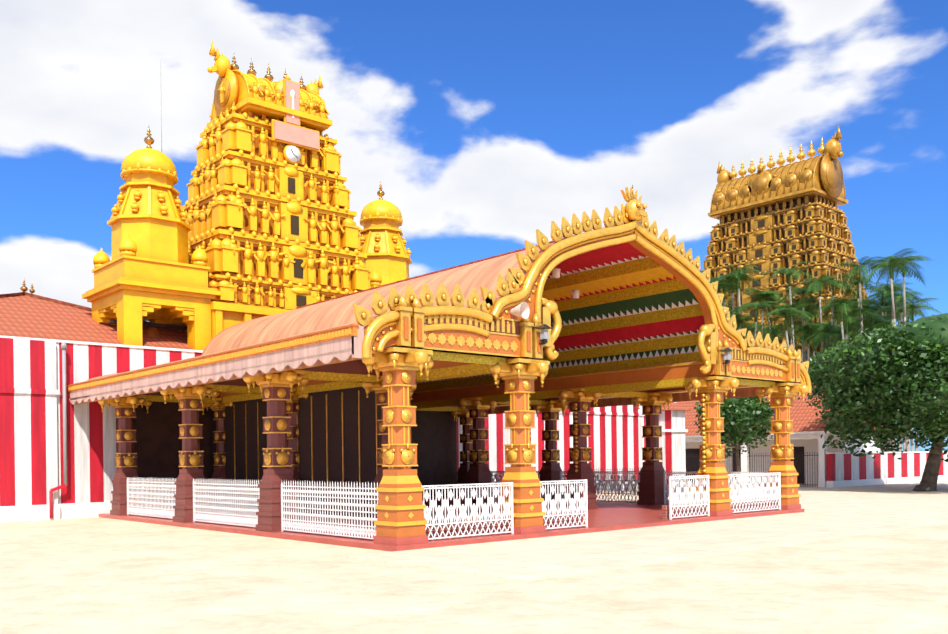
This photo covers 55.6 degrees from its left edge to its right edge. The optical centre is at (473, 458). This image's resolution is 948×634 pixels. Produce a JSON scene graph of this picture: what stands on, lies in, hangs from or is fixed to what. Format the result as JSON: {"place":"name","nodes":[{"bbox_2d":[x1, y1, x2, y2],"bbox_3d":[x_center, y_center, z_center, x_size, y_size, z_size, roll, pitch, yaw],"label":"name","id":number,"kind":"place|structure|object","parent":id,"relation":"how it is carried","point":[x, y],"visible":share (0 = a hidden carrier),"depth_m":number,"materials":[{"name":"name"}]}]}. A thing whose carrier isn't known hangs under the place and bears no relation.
{"place":"outdoors","nodes":[
{"label":"outdoors","id":0,"kind":"place"},
{"bbox_2d":[358,181,411,287],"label":"tower","id":1,"kind":"structure","parent":0,"point":[387,260],"depth_m":43.19,"materials":[{"name":"yellow paint"}]},
{"bbox_2d":[0,484,947,633],"bbox_3d":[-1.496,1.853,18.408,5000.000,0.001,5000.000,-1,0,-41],"label":"ground","id":2,"kind":"structure","parent":0,"point":[94,575],"depth_m":12.52,"materials":[{"name":"beige sand"}]},
{"bbox_2d":[0,280,192,349],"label":"roof","id":3,"kind":"structure","parent":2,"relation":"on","point":[24,313],"depth_m":33.75,"materials":[{"name":"tile"}]},
{"bbox_2d":[82,127,220,350],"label":"bell tower","id":4,"kind":"structure","parent":2,"relation":"on","point":[148,272],"depth_m":33.95,"materials":[{"name":"yellow paint"}]},
{"bbox_2d":[161,40,371,339],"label":"temple tower","id":5,"kind":"structure","parent":2,"relation":"on","point":[276,229],"depth_m":37.28,"materials":[{"name":"paint"}]},
{"bbox_2d":[0,335,658,521],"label":"temple wall","id":6,"kind":"structure","parent":2,"relation":"on","point":[57,454],"depth_m":30.09,"materials":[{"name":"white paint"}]},
{"bbox_2d":[67,185,811,551],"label":"pavilion","id":7,"kind":"structure","parent":2,"relation":"on","point":[623,305],"depth_m":26.03,"materials":[{"name":"gold metal"}]},
{"bbox_2d":[98,347,807,545],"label":"columns","id":8,"kind":"structure","parent":7,"relation":"on","point":[399,510],"depth_m":25.55,"materials":[{"name":"gold metal"}]},
{"bbox_2d":[127,471,780,539],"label":"white fences","id":9,"kind":"object","parent":7,"relation":"on","point":[743,491],"visible":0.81,"depth_m":21.95,"materials":[{"name":"white metal"}]},
{"bbox_2d":[425,498,774,539],"bbox_3d":[4.069,1.474,23.433,14.160,0.380,0.120,-1,0,-41],"label":"railing","id":10,"kind":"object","parent":2,"relation":"on","point":[665,511],"depth_m":21.39,"materials":[{"name":"white metal"}]},
{"bbox_2d":[493,452,817,502],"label":"black railings","id":11,"kind":"object","parent":2,"relation":"on","point":[802,455],"visible":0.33,"depth_m":50.23,"materials":[{"name":"metal"}]},
{"bbox_2d":[701,125,867,353],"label":"temple tower","id":12,"kind":"structure","parent":2,"relation":"on","point":[790,215],"depth_m":81.42,"materials":[{"name":"gold metal"}]},
{"bbox_2d":[700,248,941,451],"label":"palm grove","id":13,"kind":"object","parent":2,"relation":"on","point":[882,311],"visible":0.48,"depth_m":64.14,"materials":[{"name":"green plant"}]},
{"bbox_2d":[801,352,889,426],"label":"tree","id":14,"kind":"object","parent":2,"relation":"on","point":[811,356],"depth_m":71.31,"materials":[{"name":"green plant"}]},
{"bbox_2d":[797,312,947,490],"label":"tree","id":15,"kind":"object","parent":2,"relation":"on","point":[891,376],"visible":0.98,"depth_m":40.75,"materials":[{"name":"green plant"}]},
{"bbox_2d":[0,0,947,451],"label":"sky","id":16,"kind":"structure","parent":0,"point":[487,124],"materials":[{"name":"blue"}]},
{"bbox_2d":[344,480,947,581],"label":"pavement","id":17,"kind":"structure","parent":0,"point":[832,512],"depth_m":19.67,"materials":[{"name":"beige concrete"}]},
{"bbox_2d":[693,396,773,494],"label":"tree","id":18,"kind":"object","parent":17,"relation":"on","point":[745,421],"visible":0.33,"depth_m":40.63,"materials":[{"name":"green plant"}]},
{"bbox_2d":[658,383,947,488],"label":"buildings","id":19,"kind":"structure","parent":0,"point":[680,439],"depth_m":52.50,"materials":[{"name":"white paint"}]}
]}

